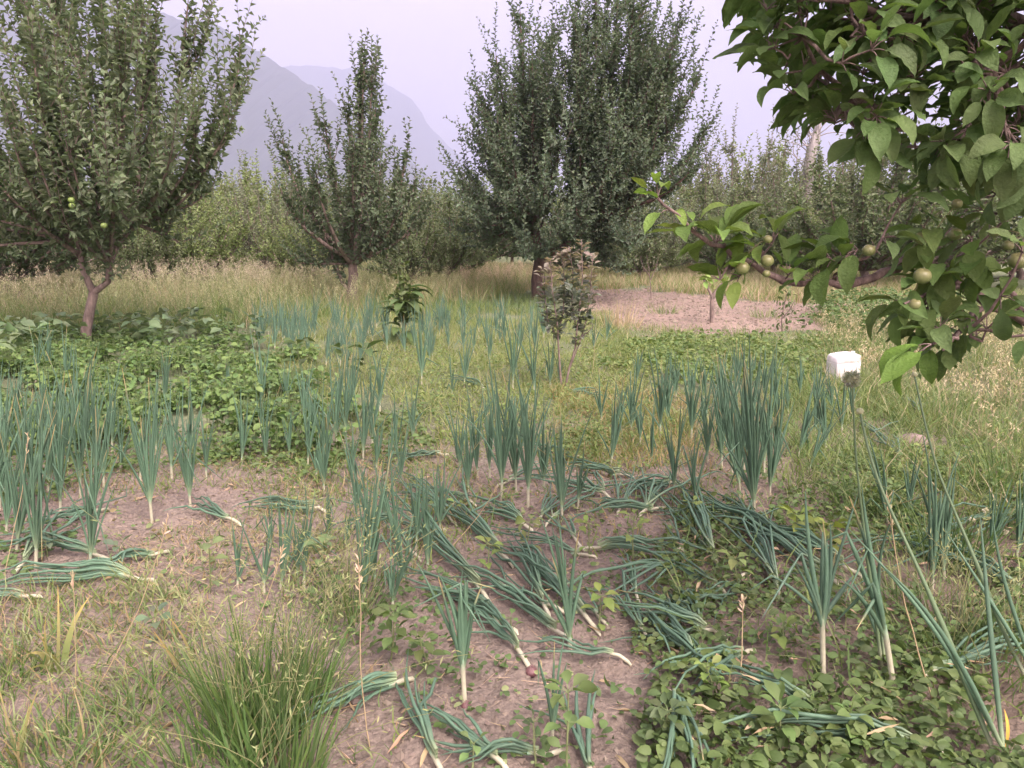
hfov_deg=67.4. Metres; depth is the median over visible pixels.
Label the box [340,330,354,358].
onion plant
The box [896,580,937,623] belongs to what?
weed plant
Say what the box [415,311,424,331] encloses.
onion plant
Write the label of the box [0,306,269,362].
leaves
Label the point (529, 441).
onion plant
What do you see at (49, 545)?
weed plant
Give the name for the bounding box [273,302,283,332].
onion plant
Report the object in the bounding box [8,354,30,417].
onion plant
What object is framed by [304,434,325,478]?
onion plant
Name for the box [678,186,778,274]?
apple tree
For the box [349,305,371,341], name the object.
onion plant
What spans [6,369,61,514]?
onion plant
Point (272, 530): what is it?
onion plant
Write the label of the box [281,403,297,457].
onion plant
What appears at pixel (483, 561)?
weed plant
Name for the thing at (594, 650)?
onion plant
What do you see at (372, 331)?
onion plant
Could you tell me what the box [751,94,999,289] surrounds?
apple tree
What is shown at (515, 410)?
onion plant
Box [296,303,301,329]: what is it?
onion plant
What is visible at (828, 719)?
onion plant
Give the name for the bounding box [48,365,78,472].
onion plant
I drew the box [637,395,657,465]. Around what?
onion plant
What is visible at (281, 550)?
dry grass stalk
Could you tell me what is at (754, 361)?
onion plant
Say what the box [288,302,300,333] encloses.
onion plant
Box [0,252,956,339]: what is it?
meadow grass
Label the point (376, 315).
onion plant
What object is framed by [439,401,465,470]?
onion plant
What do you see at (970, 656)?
onion plant
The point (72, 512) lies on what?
onion plant
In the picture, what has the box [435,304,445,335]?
onion plant
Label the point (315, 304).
onion plant
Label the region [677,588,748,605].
onion plant
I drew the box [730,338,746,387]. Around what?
onion plant
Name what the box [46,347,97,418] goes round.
onion plant
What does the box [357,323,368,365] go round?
onion plant
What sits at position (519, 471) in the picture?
onion plant
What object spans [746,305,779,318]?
grass tuft
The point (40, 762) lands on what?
grass tuft
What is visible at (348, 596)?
grass tuft
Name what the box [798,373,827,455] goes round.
onion plant
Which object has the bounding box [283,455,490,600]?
onion plant
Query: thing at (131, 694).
grass tuft
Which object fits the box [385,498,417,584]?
onion plant
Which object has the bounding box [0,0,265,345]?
apple tree
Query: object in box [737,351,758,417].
onion plant
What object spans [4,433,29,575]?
dry grass stalk
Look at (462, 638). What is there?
onion plant
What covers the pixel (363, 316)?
onion plant
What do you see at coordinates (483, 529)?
onion plant
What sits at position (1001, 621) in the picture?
flowering onion
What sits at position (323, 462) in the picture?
onion plant
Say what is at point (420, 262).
apple tree
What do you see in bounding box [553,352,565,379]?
onion plant
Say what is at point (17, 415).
onion plant
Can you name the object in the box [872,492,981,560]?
onion plant
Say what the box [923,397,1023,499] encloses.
grass tuft
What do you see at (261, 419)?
onion plant
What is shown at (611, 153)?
apple tree
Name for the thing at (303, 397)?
onion plant
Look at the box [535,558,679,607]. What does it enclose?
onion plant
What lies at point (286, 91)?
mountain
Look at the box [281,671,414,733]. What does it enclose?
onion plant
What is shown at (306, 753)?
grass tuft
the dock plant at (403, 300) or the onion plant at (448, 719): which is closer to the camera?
the onion plant at (448, 719)
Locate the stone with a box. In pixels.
[900,433,928,448]
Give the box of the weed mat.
[0,286,1023,767]
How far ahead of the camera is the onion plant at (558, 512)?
3.58 m
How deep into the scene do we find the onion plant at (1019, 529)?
3.03 m
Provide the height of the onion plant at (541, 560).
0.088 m
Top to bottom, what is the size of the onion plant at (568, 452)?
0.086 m
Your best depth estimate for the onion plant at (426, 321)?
8.39 m
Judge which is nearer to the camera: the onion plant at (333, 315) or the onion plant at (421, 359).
the onion plant at (421, 359)
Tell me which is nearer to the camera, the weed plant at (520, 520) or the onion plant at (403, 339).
the weed plant at (520, 520)
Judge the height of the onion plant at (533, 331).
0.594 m
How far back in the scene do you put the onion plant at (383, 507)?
3.35 m
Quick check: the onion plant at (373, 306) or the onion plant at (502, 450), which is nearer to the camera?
the onion plant at (502, 450)
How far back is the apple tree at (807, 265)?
18.47 m
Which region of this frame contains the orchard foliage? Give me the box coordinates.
[83,168,1023,259]
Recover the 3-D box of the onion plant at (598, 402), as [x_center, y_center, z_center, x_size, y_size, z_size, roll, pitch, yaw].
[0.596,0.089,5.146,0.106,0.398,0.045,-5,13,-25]
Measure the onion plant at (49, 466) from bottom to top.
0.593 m
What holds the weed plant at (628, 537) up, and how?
on the ground at (606, 701)
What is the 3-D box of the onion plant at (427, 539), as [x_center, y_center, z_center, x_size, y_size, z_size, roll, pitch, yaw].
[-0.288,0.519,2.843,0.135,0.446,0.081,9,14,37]
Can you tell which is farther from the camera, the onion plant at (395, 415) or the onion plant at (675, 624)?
the onion plant at (395, 415)
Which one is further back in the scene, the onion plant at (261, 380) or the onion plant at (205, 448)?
the onion plant at (261, 380)
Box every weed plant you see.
[30,533,63,557]
[102,534,132,551]
[133,601,176,642]
[192,535,227,592]
[251,462,278,494]
[281,337,314,367]
[303,534,345,609]
[328,343,352,369]
[346,340,382,382]
[371,603,415,660]
[403,630,445,665]
[446,498,464,522]
[459,730,488,767]
[475,536,502,575]
[499,608,523,626]
[512,706,547,766]
[515,514,545,550]
[543,670,597,766]
[573,515,599,558]
[580,582,620,630]
[618,509,649,565]
[631,518,649,534]
[642,692,693,739]
[683,496,702,511]
[686,655,731,701]
[716,549,753,582]
[736,490,750,501]
[751,679,814,750]
[768,613,803,657]
[778,503,816,531]
[813,517,850,550]
[819,702,884,738]
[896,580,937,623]
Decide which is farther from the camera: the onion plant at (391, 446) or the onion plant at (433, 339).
the onion plant at (433, 339)
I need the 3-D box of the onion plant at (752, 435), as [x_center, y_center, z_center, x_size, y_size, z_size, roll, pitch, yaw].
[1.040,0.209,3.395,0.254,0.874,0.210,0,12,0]
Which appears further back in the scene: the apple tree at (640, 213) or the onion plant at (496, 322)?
the apple tree at (640, 213)
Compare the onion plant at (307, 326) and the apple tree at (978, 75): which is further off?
the onion plant at (307, 326)
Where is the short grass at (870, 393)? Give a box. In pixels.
[0,283,1023,767]
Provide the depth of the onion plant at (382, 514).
3.32 m
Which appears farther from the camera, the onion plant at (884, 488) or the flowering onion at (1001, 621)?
the onion plant at (884, 488)
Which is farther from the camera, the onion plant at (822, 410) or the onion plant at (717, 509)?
the onion plant at (822, 410)
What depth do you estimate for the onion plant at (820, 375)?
5.59 m
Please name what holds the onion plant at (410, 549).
on the ground at (606, 701)
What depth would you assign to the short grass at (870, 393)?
4.46 m
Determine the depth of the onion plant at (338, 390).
4.56 m
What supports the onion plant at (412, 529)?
on the ground at (606, 701)
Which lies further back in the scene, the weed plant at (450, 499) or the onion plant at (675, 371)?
the onion plant at (675, 371)
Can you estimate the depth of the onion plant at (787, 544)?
3.11 m
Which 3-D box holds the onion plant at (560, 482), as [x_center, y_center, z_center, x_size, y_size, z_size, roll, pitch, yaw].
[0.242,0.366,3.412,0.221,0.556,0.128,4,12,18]
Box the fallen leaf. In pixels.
[1004,710,1009,746]
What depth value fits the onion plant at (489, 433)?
3.91 m
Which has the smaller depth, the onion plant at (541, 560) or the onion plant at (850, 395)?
the onion plant at (541, 560)
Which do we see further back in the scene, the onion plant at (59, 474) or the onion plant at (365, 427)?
the onion plant at (365, 427)
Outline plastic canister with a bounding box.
[826,351,860,381]
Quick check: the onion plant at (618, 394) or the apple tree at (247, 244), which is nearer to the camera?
the onion plant at (618, 394)
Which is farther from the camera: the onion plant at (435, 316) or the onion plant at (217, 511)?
the onion plant at (435, 316)
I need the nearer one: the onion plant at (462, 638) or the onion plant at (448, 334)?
the onion plant at (462, 638)
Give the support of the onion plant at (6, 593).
on the ground at (606, 701)
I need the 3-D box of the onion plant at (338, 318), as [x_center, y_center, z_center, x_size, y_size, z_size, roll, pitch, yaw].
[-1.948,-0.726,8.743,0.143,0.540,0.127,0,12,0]
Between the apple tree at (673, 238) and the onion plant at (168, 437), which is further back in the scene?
the apple tree at (673, 238)
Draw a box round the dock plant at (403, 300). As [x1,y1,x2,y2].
[375,259,433,344]
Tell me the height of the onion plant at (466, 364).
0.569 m
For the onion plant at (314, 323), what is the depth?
9.09 m
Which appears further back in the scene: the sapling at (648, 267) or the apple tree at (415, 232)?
the apple tree at (415, 232)
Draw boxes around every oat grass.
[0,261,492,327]
[444,260,532,291]
[817,296,1023,473]
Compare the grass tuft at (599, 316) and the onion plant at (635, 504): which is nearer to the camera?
the onion plant at (635, 504)
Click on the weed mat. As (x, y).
(888, 754)
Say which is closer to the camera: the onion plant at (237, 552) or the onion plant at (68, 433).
the onion plant at (237, 552)
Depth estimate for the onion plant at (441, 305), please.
9.43 m
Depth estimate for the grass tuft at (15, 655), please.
2.25 m
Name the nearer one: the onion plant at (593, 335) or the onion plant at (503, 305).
the onion plant at (593, 335)
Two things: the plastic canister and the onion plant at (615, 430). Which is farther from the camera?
the plastic canister
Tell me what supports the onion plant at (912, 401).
on the ground at (606, 701)
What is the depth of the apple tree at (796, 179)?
23.00 m
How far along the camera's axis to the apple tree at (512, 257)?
26.49 m
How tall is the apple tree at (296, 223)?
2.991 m
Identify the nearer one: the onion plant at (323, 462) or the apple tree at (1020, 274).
the onion plant at (323, 462)
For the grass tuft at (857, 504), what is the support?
on the ground at (606, 701)
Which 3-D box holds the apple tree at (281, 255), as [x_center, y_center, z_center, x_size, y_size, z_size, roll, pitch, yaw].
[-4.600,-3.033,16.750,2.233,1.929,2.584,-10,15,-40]
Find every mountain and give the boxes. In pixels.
[0,0,476,225]
[283,65,573,219]
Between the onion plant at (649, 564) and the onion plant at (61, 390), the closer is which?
the onion plant at (649, 564)
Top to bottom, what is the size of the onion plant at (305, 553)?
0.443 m
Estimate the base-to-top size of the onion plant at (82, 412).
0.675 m
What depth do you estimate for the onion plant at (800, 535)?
3.11 m
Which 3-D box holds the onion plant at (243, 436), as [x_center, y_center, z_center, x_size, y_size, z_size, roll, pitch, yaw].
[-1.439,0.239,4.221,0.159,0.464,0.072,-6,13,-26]
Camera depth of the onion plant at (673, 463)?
3.69 m
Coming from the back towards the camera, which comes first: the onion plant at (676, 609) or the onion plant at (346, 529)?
the onion plant at (346, 529)
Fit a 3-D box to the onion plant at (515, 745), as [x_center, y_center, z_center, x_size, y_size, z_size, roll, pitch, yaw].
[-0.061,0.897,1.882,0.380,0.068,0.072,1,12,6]
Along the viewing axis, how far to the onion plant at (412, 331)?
8.27 m
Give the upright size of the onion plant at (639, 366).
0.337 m
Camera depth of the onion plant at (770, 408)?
4.00 m
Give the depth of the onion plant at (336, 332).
7.73 m
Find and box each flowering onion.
[842,370,892,668]
[848,408,1004,762]
[911,372,1023,674]
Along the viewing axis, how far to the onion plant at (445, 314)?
9.70 m
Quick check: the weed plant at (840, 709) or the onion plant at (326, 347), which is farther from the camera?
the onion plant at (326, 347)
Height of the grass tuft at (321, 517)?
0.374 m
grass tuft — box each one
[0,597,97,694]
[0,633,209,767]
[0,690,63,760]
[8,594,89,685]
[45,490,487,767]
[56,632,213,741]
[98,662,332,767]
[124,598,193,677]
[128,614,433,767]
[149,543,407,726]
[212,463,410,556]
[228,497,446,628]
[570,297,655,329]
[575,310,615,323]
[646,302,678,313]
[660,319,699,337]
[721,323,771,337]
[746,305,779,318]
[803,497,1023,671]
[812,455,919,523]
[831,458,1023,572]
[854,523,1023,701]
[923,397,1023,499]
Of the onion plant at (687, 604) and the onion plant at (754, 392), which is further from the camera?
the onion plant at (754, 392)
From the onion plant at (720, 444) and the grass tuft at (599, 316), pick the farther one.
the grass tuft at (599, 316)
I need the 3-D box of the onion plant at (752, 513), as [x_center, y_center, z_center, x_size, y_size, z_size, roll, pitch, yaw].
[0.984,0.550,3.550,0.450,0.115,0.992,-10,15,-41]
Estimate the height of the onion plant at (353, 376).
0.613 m
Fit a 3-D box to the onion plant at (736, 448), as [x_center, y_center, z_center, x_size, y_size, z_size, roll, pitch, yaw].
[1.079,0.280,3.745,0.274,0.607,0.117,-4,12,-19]
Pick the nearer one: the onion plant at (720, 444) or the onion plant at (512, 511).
the onion plant at (512, 511)
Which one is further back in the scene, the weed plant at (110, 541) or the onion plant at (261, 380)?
the onion plant at (261, 380)
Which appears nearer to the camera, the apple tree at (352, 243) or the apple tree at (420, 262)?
the apple tree at (352, 243)
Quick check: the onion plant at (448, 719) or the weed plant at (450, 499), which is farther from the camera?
the weed plant at (450, 499)
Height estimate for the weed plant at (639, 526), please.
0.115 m
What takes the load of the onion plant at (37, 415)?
on the ground at (606, 701)
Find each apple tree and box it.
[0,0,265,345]
[0,139,100,303]
[35,177,193,277]
[87,217,196,288]
[129,189,267,287]
[140,177,240,263]
[177,159,242,220]
[185,148,323,236]
[185,168,283,258]
[207,154,311,276]
[252,202,347,278]
[264,27,441,305]
[279,169,344,252]
[357,204,453,279]
[366,175,460,263]
[389,168,476,256]
[402,189,500,276]
[419,183,545,269]
[435,0,721,300]
[504,218,547,262]
[506,190,568,265]
[534,239,601,385]
[540,202,624,271]
[550,198,641,260]
[595,206,688,277]
[597,203,670,256]
[631,0,1023,397]
[636,189,717,270]
[657,164,766,258]
[659,184,730,263]
[678,103,816,234]
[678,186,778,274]
[694,133,833,209]
[730,177,820,271]
[748,131,860,233]
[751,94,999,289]
[760,195,865,274]
[782,127,925,222]
[852,168,1022,267]
[854,108,997,268]
[961,183,1023,279]
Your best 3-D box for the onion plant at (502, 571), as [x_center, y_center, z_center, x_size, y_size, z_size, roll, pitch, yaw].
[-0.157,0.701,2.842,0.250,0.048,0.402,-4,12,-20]
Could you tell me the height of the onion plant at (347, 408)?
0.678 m
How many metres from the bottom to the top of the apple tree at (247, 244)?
3.133 m
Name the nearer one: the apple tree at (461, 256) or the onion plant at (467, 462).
the onion plant at (467, 462)
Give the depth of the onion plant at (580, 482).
3.55 m
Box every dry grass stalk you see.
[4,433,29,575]
[70,570,76,694]
[96,513,169,687]
[199,544,286,721]
[354,553,369,746]
[440,485,498,557]
[738,594,746,685]
[883,490,931,698]
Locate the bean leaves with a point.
(242, 378)
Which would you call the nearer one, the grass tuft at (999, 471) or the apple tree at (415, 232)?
the grass tuft at (999, 471)
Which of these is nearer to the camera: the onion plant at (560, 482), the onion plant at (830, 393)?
the onion plant at (560, 482)
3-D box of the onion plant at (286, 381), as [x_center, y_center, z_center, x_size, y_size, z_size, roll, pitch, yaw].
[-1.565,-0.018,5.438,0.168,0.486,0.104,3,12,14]
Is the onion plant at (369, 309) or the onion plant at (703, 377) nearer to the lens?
the onion plant at (703, 377)
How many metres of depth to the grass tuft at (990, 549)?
3.03 m
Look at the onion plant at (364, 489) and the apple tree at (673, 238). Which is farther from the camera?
the apple tree at (673, 238)
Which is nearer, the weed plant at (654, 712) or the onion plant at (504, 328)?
the weed plant at (654, 712)
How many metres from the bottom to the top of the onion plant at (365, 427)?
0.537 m
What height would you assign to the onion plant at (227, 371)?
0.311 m
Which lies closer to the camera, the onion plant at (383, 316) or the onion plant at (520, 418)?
the onion plant at (520, 418)
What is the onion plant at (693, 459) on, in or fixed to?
on the ground at (606, 701)
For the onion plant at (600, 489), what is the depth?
3.79 m
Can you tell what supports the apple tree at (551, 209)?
on the ground at (606, 701)
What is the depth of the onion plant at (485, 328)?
8.53 m
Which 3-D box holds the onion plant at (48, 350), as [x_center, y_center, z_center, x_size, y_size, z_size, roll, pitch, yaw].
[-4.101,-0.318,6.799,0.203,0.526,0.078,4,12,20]
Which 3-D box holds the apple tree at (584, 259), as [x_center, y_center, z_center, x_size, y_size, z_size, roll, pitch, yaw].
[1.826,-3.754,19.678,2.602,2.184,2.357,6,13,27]
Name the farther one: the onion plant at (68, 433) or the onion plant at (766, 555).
the onion plant at (68, 433)
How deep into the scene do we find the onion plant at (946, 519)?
2.84 m
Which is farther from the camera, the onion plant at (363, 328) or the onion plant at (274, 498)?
the onion plant at (363, 328)
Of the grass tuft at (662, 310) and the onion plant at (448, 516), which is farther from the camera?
the grass tuft at (662, 310)
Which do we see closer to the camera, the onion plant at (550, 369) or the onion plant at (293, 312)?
the onion plant at (550, 369)
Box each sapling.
[635,248,664,297]
[698,273,729,322]
[771,286,797,333]
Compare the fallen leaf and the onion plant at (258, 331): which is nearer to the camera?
the fallen leaf
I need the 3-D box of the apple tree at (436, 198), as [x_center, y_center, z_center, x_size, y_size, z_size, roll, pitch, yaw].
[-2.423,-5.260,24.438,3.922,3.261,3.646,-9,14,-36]
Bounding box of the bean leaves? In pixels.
[0,318,379,460]
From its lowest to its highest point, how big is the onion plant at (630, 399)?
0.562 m
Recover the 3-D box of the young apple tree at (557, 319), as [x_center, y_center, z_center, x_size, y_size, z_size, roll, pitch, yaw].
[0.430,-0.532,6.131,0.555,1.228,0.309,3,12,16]
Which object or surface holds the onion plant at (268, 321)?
on the ground at (606, 701)
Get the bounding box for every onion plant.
[0,359,23,447]
[0,379,55,552]
[0,384,42,492]
[0,391,26,509]
[0,428,28,533]
[0,530,115,561]
[0,559,154,585]
[0,587,42,598]
[1,376,39,465]
[3,376,21,461]
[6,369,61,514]
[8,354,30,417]
[9,506,109,537]
[15,380,70,566]
[15,486,126,572]
[28,360,71,428]
[29,324,49,381]
[33,345,100,496]
[33,381,75,490]
[34,362,66,432]
[36,321,53,364]
[45,374,78,510]
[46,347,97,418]
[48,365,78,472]
[56,548,169,586]
[58,406,122,559]
[61,320,71,374]
[63,359,132,487]
[66,352,103,461]
[83,417,117,517]
[87,357,129,477]
[100,360,124,451]
[114,369,192,523]
[114,398,148,471]
[129,393,154,482]
[150,384,163,454]
[160,347,173,393]
[160,378,222,507]
[160,380,188,479]
[164,495,240,525]
[177,380,207,463]
[200,409,215,480]
[221,358,229,382]
[230,512,254,588]
[232,391,262,466]
[232,495,325,512]
[237,511,293,594]
[243,294,266,326]
[248,492,278,548]
[250,330,269,402]
[251,303,255,331]
[252,311,262,346]
[255,383,266,436]
[258,387,279,461]
[261,305,269,347]
[262,295,275,333]
[267,306,280,348]
[269,299,278,327]
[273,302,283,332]
[276,306,292,341]
[277,349,294,403]
[278,492,324,589]
[280,302,299,336]
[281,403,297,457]
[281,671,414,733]
[282,320,292,340]
[283,318,293,346]
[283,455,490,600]
[284,307,300,347]
[287,303,307,346]
[288,298,305,338]
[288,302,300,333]
[288,480,340,588]
[289,374,322,463]
[291,508,309,575]
[292,353,327,411]
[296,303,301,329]
[298,298,309,341]
[298,371,338,453]
[299,362,332,432]
[302,331,358,441]
[303,307,313,334]
[303,322,322,355]
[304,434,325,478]
[306,288,322,319]
[308,306,317,336]
[309,300,320,337]
[313,512,403,535]
[315,418,335,493]
[319,339,360,435]
[322,486,333,533]
[323,297,337,323]
[323,314,332,367]
[324,311,344,338]
[328,285,343,324]
[329,321,347,361]
[330,314,341,358]
[330,327,344,365]
[331,310,356,344]
[334,317,344,355]
[335,298,345,336]
[338,419,362,486]
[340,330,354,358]
[340,430,368,508]
[342,317,348,349]
[343,329,366,411]
[344,306,358,335]
[344,496,359,545]
[346,371,384,461]
[348,454,409,602]
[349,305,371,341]
[350,459,378,544]
[352,314,364,361]
[353,475,381,592]
[356,308,371,340]
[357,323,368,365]
[359,305,369,337]
[360,345,391,447]
[361,301,372,332]
[364,289,379,332]
[365,310,376,340]
[368,282,379,321]
[368,343,389,412]
[371,418,384,468]
[372,315,391,350]
[373,445,411,555]
[373,449,448,457]
[373,456,402,523]
[374,298,379,327]
[376,296,389,336]
[378,289,394,336]
[379,526,445,542]
[381,519,421,561]
[381,562,518,635]
[383,517,421,611]
[385,417,399,472]
[385,463,513,568]
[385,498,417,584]
[387,475,457,525]
[389,395,411,456]
[389,417,409,487]
[392,647,444,767]
[395,313,409,355]
[404,697,508,767]
[405,371,426,443]
[406,302,418,346]
[409,457,431,549]
[413,307,440,384]
[413,472,476,505]
[414,467,439,571]
[414,561,494,707]
[414,735,562,764]
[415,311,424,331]
[418,303,435,337]
[419,586,536,677]
[421,302,429,342]
[422,307,434,334]
[426,318,431,359]
[426,321,433,358]
[427,293,442,327]
[427,319,437,356]
[430,448,462,528]
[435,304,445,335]
[436,288,445,333]
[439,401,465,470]
[441,311,450,348]
[442,292,449,329]
[442,374,485,389]
[444,304,451,330]
[446,354,458,393]
[446,551,519,596]
[446,561,574,642]
[454,304,469,346]
[455,403,475,491]
[456,286,469,325]
[458,325,478,387]
[458,345,542,500]
[459,312,479,352]
[462,484,533,530]
[464,380,484,477]
[469,527,597,558]
[471,521,556,615]
[474,373,507,477]
[475,299,483,330]
[476,303,490,346]
[482,389,501,436]
[482,539,600,635]
[483,304,499,358]
[484,383,519,470]
[486,373,532,493]
[489,307,509,342]
[489,569,564,614]
[491,292,503,325]
[492,300,500,337]
[495,289,511,315]
[496,461,574,487]
[497,308,505,342]
[498,299,504,321]
[499,300,537,389]
[502,356,553,507]
[503,470,609,496]
[503,634,631,665]
[508,311,521,350]
[513,543,576,598]
[515,393,531,449]
[517,326,539,389]
[517,442,581,459]
[517,670,597,767]
[519,319,524,349]
[522,310,530,334]
[522,578,607,624]
[524,503,584,551]
[529,303,538,349]
[530,298,535,331]
[530,515,583,649]
[534,404,553,487]
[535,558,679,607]
[537,299,542,331]
[537,479,605,524]
[537,632,566,739]
[540,301,549,338]
[540,333,555,388]
[545,476,639,526]
[547,406,594,518]
[550,453,633,476]
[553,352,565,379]
[568,496,665,514]
[570,387,612,398]
[576,438,589,508]
[577,535,728,579]
[582,576,647,638]
[588,474,681,497]
[589,313,606,347]
[593,373,608,419]
[596,372,625,466]
[600,589,727,642]
[601,459,717,563]
[604,313,615,339]
[612,550,640,602]
[613,353,645,428]
[613,376,627,417]
[614,464,655,514]
[620,461,726,516]
[621,383,644,442]
[630,480,788,544]
[631,349,643,384]
[631,584,706,672]
[634,644,756,703]
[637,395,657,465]
[640,608,739,686]
[641,580,707,640]
[642,350,681,436]
[646,544,727,596]
[651,502,737,522]
[656,359,679,420]
[660,401,688,497]
[660,508,683,562]
[661,688,718,767]
[665,481,838,584]
[667,351,691,399]
[667,577,707,621]
[672,482,784,602]
[675,364,713,430]
[675,426,716,500]
[675,572,746,624]
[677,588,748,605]
[679,669,942,754]
[682,359,711,438]
[685,349,699,399]
[688,659,816,712]
[692,353,710,397]
[693,509,861,577]
[695,381,719,462]
[702,365,731,467]
[708,346,742,443]
[711,350,728,394]
[715,380,761,497]
[716,353,742,475]
[720,337,780,511]
[722,345,772,469]
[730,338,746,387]
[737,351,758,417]
[745,355,755,388]
[748,354,755,369]
[749,491,857,673]
[753,349,786,476]
[759,502,1022,607]
[761,350,771,397]
[761,393,794,494]
[762,364,792,447]
[768,368,779,410]
[773,340,780,382]
[778,366,791,414]
[795,354,804,396]
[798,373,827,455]
[806,409,846,471]
[807,372,840,449]
[811,359,834,397]
[812,365,839,433]
[816,489,896,686]
[821,364,834,409]
[831,376,849,434]
[843,366,858,420]
[849,525,1023,594]
[850,416,904,458]
[859,435,893,523]
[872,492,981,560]
[888,392,937,413]
[894,446,924,522]
[900,428,961,591]
[910,458,973,578]
[910,618,1023,690]
[989,471,1023,562]
[989,477,1015,545]
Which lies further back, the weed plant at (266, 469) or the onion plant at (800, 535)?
the weed plant at (266, 469)
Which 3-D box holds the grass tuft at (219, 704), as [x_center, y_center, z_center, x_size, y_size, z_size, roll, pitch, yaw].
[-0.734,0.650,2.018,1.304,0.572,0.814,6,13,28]
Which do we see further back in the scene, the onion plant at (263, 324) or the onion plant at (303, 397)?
the onion plant at (263, 324)
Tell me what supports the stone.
on the ground at (606, 701)
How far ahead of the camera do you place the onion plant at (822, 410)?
4.51 m
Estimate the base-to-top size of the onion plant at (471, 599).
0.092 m
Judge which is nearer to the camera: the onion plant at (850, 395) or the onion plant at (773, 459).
the onion plant at (773, 459)
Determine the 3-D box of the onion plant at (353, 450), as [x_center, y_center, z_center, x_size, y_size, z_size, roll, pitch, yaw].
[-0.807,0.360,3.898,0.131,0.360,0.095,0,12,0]
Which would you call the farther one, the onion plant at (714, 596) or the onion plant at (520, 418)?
the onion plant at (520, 418)
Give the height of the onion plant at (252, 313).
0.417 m
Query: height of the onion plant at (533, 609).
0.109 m
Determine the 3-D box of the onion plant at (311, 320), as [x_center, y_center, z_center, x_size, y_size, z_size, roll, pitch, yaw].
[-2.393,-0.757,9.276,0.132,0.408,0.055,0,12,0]
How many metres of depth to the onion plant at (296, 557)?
2.89 m
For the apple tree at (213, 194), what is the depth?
30.67 m
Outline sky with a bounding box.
[125,0,1023,221]
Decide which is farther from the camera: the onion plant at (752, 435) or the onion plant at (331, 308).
the onion plant at (331, 308)
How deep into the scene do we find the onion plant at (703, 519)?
3.36 m
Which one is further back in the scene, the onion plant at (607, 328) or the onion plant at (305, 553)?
the onion plant at (607, 328)
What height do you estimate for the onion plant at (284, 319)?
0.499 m
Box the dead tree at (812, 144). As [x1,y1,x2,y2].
[782,117,845,207]
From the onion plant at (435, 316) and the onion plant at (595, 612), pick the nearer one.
the onion plant at (595, 612)
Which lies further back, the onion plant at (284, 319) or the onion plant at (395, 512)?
the onion plant at (284, 319)
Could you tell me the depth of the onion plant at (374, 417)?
4.57 m
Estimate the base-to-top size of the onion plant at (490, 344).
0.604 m
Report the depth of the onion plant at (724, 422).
3.96 m
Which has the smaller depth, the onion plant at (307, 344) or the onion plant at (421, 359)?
the onion plant at (421, 359)
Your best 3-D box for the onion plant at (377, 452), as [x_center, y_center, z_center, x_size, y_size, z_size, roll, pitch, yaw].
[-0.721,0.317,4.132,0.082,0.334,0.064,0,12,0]
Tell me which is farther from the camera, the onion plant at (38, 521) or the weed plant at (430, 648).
the onion plant at (38, 521)
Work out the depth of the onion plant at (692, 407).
4.71 m
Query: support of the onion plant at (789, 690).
on the ground at (606, 701)
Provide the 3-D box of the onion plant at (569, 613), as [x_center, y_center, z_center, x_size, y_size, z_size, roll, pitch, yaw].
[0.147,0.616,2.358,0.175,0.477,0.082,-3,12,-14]
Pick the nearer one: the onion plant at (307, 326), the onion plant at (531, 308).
the onion plant at (307, 326)
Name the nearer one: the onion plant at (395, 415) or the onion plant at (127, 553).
the onion plant at (127, 553)
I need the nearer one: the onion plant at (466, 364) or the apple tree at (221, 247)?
the onion plant at (466, 364)
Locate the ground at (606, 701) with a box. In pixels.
[0,247,1023,767]
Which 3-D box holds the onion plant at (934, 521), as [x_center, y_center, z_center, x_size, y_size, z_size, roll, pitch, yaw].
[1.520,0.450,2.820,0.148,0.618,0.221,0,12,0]
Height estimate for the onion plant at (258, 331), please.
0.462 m
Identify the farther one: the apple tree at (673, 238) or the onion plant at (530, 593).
the apple tree at (673, 238)
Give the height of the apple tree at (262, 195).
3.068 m
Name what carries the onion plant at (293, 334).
on the ground at (606, 701)
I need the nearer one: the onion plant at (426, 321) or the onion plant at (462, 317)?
the onion plant at (426, 321)
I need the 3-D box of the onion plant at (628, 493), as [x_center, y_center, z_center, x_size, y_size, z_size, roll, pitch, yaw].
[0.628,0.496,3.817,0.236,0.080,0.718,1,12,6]
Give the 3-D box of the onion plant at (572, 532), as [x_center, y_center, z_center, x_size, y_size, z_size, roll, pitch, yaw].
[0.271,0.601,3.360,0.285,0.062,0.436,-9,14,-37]
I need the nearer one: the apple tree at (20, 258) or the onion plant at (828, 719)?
the onion plant at (828, 719)
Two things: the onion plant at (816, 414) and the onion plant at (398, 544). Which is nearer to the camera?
the onion plant at (398, 544)
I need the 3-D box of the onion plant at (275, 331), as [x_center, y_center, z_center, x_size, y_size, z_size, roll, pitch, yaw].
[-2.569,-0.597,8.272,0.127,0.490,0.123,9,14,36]
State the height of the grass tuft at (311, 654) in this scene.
0.465 m
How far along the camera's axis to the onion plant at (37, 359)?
6.47 m
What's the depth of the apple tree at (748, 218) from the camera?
20.36 m
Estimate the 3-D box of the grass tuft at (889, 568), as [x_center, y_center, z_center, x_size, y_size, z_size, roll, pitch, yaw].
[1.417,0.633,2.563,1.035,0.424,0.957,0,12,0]

